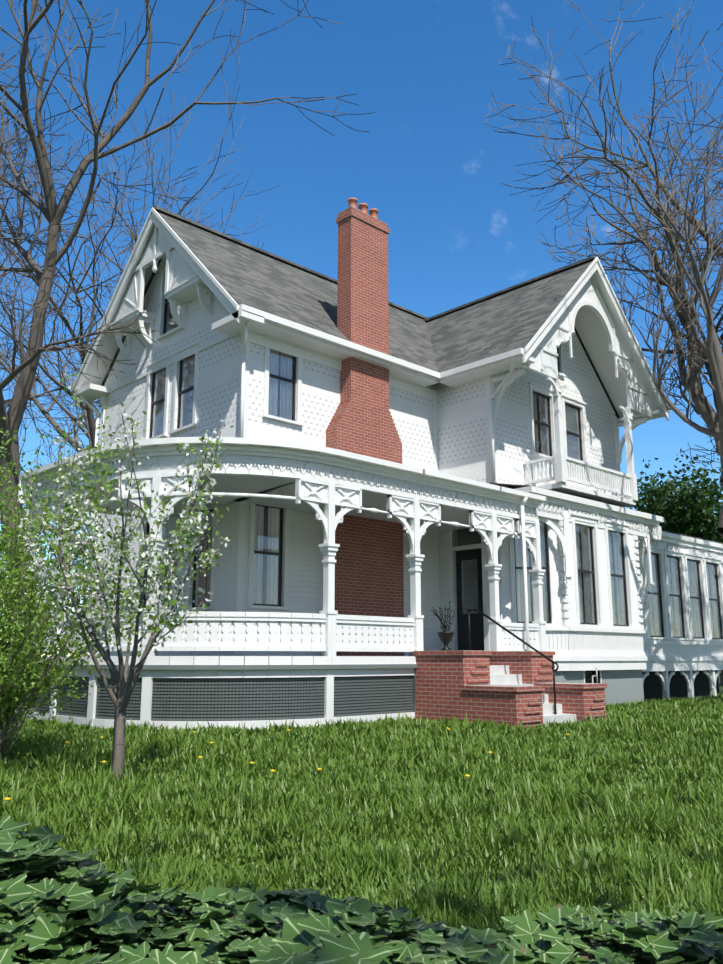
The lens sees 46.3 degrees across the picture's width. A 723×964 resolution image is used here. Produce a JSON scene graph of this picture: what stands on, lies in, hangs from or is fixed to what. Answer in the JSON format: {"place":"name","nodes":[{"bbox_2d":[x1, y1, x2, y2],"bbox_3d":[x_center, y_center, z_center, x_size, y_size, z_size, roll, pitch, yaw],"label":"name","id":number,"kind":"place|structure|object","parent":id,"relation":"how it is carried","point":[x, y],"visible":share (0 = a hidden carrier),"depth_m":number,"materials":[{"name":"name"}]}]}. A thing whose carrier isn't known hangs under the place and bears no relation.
{"place":"outdoors","nodes":[
{"label":"outdoors","id":0,"kind":"place"},
{"bbox_2d":[45,259,629,535],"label":"porch ceiling","id":1,"kind":"structure","parent":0,"point":[268,496],"depth_m":15.49,"materials":[{"name":"white wood"}]},
{"bbox_2d":[102,256,616,631],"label":"house shingle walls","id":2,"kind":"structure","parent":0,"point":[462,431],"depth_m":20.90,"materials":[{"name":"white wood"}]},
{"bbox_2d":[0,815,722,963],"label":"ground cover","id":3,"kind":"object","parent":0,"point":[41,916],"depth_m":1.23,"materials":[{"name":"green plant"}]},
{"bbox_2d":[0,0,722,655],"label":"sky","id":4,"kind":"structure","parent":0,"point":[431,166],"materials":[{"name":"blue"}]},
{"bbox_2d":[0,674,722,958],"bbox_3d":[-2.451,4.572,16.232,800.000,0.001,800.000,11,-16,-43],"label":"ground","id":5,"kind":"structure","parent":0,"point":[720,690],"depth_m":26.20,"materials":[{"name":"plant"}]},
{"bbox_2d":[0,406,228,759],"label":"shrub","id":6,"kind":"object","parent":5,"relation":"on","point":[19,652],"visible":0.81,"depth_m":9.67,"materials":[{"name":"green plant"}]},
{"bbox_2d":[14,373,233,779],"bbox_3d":[-2.312,0.786,7.791,2.114,3.984,1.966,0,-12,-1],"label":"plum tree","id":7,"kind":"object","parent":5,"relation":"on","point":[120,696],"visible":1,"depth_m":7.73,"materials":[{"name":"white plant"}]},
{"bbox_2d":[0,31,279,566],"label":"oak tree","id":8,"kind":"object","parent":5,"relation":"on","point":[87,415],"visible":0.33,"depth_m":34.52,"materials":[{"name":"brown plant"}]},
{"bbox_2d":[0,0,374,623],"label":"oak tree","id":9,"kind":"object","parent":5,"relation":"on","point":[53,214],"visible":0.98,"depth_m":22.60,"materials":[{"name":"brown plant"}]},
{"bbox_2d":[3,727,568,800],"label":"dandelions","id":10,"kind":"object","parent":5,"relation":"on","point":[272,770],"visible":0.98,"depth_m":7.76,"materials":[{"name":"yellow plant"}]},
{"bbox_2d":[15,208,722,729],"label":"house trim","id":11,"kind":"structure","parent":5,"relation":"on","point":[589,308],"depth_m":18.48,"materials":[{"name":"white wood"}]},
{"bbox_2d":[16,675,414,720],"bbox_3d":[-0.898,3.877,15.492,10.825,0.660,3.720,3,-12,-12],"label":"porch skirting","id":12,"kind":"object","parent":11,"relation":"attached to","point":[394,689],"visible":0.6,"depth_m":13.70,"materials":[{"name":"grey wood"}]},
{"bbox_2d":[41,656,416,669],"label":"porch deck","id":13,"kind":"structure","parent":11,"relation":"attached to","point":[223,667],"depth_m":13.58,"materials":[{"name":"grey wood"}]},
{"bbox_2d":[79,321,529,650],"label":"downspouts","id":14,"kind":"object","parent":11,"relation":"attached to","point":[495,393],"visible":0.75,"depth_m":18.35,"materials":[{"name":"white paint"}]},
{"bbox_2d":[409,578,425,607],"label":"plaque wall","id":15,"kind":"structure","parent":11,"relation":"attached to","point":[423,593],"depth_m":20.46,"materials":[{"name":"white paint"}]},
{"bbox_2d":[142,299,722,638],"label":"house sashes","id":16,"kind":"object","parent":11,"relation":"attached to","point":[293,381],"visible":0.29,"depth_m":20.49,"materials":[{"name":"wood"}]},
{"bbox_2d":[145,300,721,682],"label":"window frames","id":17,"kind":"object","parent":16,"relation":"in","point":[281,364],"visible":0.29,"depth_m":20.64,"materials":[{"name":"wood"}]},
{"bbox_2d":[413,650,606,727],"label":"brick stair walls","id":18,"kind":"structure","parent":5,"relation":"on","point":[450,683],"depth_m":15.12,"materials":[{"name":"brick"}]},
{"bbox_2d":[431,602,454,650],"bbox_3d":[1.510,2.669,15.681,0.421,0.902,0.356,-3,-12,13],"label":"potted plant","id":19,"kind":"object","parent":18,"relation":"on","point":[445,637],"visible":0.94,"depth_m":15.61,"materials":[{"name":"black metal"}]},
{"bbox_2d":[490,665,576,726],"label":"entry steps","id":20,"kind":"structure","parent":5,"relation":"on","point":[500,675],"depth_m":15.73,"materials":[{"name":"paint"}]},
{"bbox_2d":[466,608,558,713],"bbox_3d":[2.863,3.390,16.178,0.043,1.992,2.101,11,-16,-43],"label":"handrail","id":21,"kind":"object","parent":20,"relation":"on","point":[527,644],"visible":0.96,"depth_m":16.01,"materials":[{"name":"black metal"}]},
{"bbox_2d":[592,667,597,682],"bbox_3d":[5.485,4.837,19.839,0.251,0.950,0.200,11,-16,-43],"label":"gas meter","id":22,"kind":"object","parent":5,"relation":"on","point":[596,675],"visible":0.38,"depth_m":19.94,"materials":[{"name":"grey metal"}]},
{"bbox_2d":[485,0,722,536],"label":"bare tree","id":23,"kind":"object","parent":5,"relation":"on","point":[708,351],"visible":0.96,"depth_m":24.09,"materials":[{"name":"brown plant"}]},
{"bbox_2d":[624,453,722,685],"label":"leafy tree","id":24,"kind":"object","parent":5,"relation":"on","point":[693,516],"visible":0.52,"depth_m":36.16,"materials":[{"name":"green plant"}]},
{"bbox_2d":[326,206,401,463],"bbox_3d":[0.043,-3.172,20.130,2.120,6.750,0.550,11,-16,-43],"label":"house chimney","id":25,"kind":"object","parent":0,"point":[362,422],"visible":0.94,"depth_m":19.96,"materials":[{"name":"red brick"}]},
{"bbox_2d":[348,198,377,218],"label":"chimney pots","id":26,"kind":"object","parent":25,"relation":"on","point":[362,207],"visible":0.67,"depth_m":20.78,"materials":[{"name":"ceramic"}]},
{"bbox_2d":[334,513,403,655],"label":"brick wall","id":27,"kind":"structure","parent":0,"point":[369,579],"depth_m":18.85,"materials":[{"name":"red brick"}]},
{"bbox_2d":[49,475,722,654],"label":"house beadboard","id":28,"kind":"object","parent":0,"point":[590,641],"visible":0.48,"depth_m":18.23,"materials":[{"name":"white wood"}]},
{"bbox_2d":[253,413,547,621],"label":"curtains","id":29,"kind":"object","parent":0,"point":[271,527],"depth_m":17.75,"materials":[{"name":"white fabric"}]},
{"bbox_2d":[82,507,719,720],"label":"house interiors","id":30,"kind":"object","parent":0,"point":[652,686],"depth_m":18.03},
{"bbox_2d":[89,503,722,655],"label":"house clapboard walls","id":31,"kind":"structure","parent":0,"point":[305,585],"depth_m":19.82,"materials":[{"name":"white wood"}]},
{"bbox_2d":[101,206,722,543],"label":"house roof","id":32,"kind":"structure","parent":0,"point":[487,326],"depth_m":21.77,"materials":[{"name":"grey"}]},
{"bbox_2d":[456,548,483,650],"bbox_3d":[2.665,2.850,20.354,0.120,2.650,0.840,11,-16,-43],"label":"house door","id":33,"kind":"structure","parent":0,"point":[476,625],"depth_m":20.33,"materials":[{"name":"black wood"}]},
{"bbox_2d":[407,670,643,709],"bbox_3d":[0.896,4.873,20.384,14.359,1.100,5.746,4,-12,-18],"label":"house foundation","id":34,"kind":"object","parent":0,"point":[624,685],"visible":0.19,"depth_m":21.00,"materials":[{"name":"white paint"}]}
]}

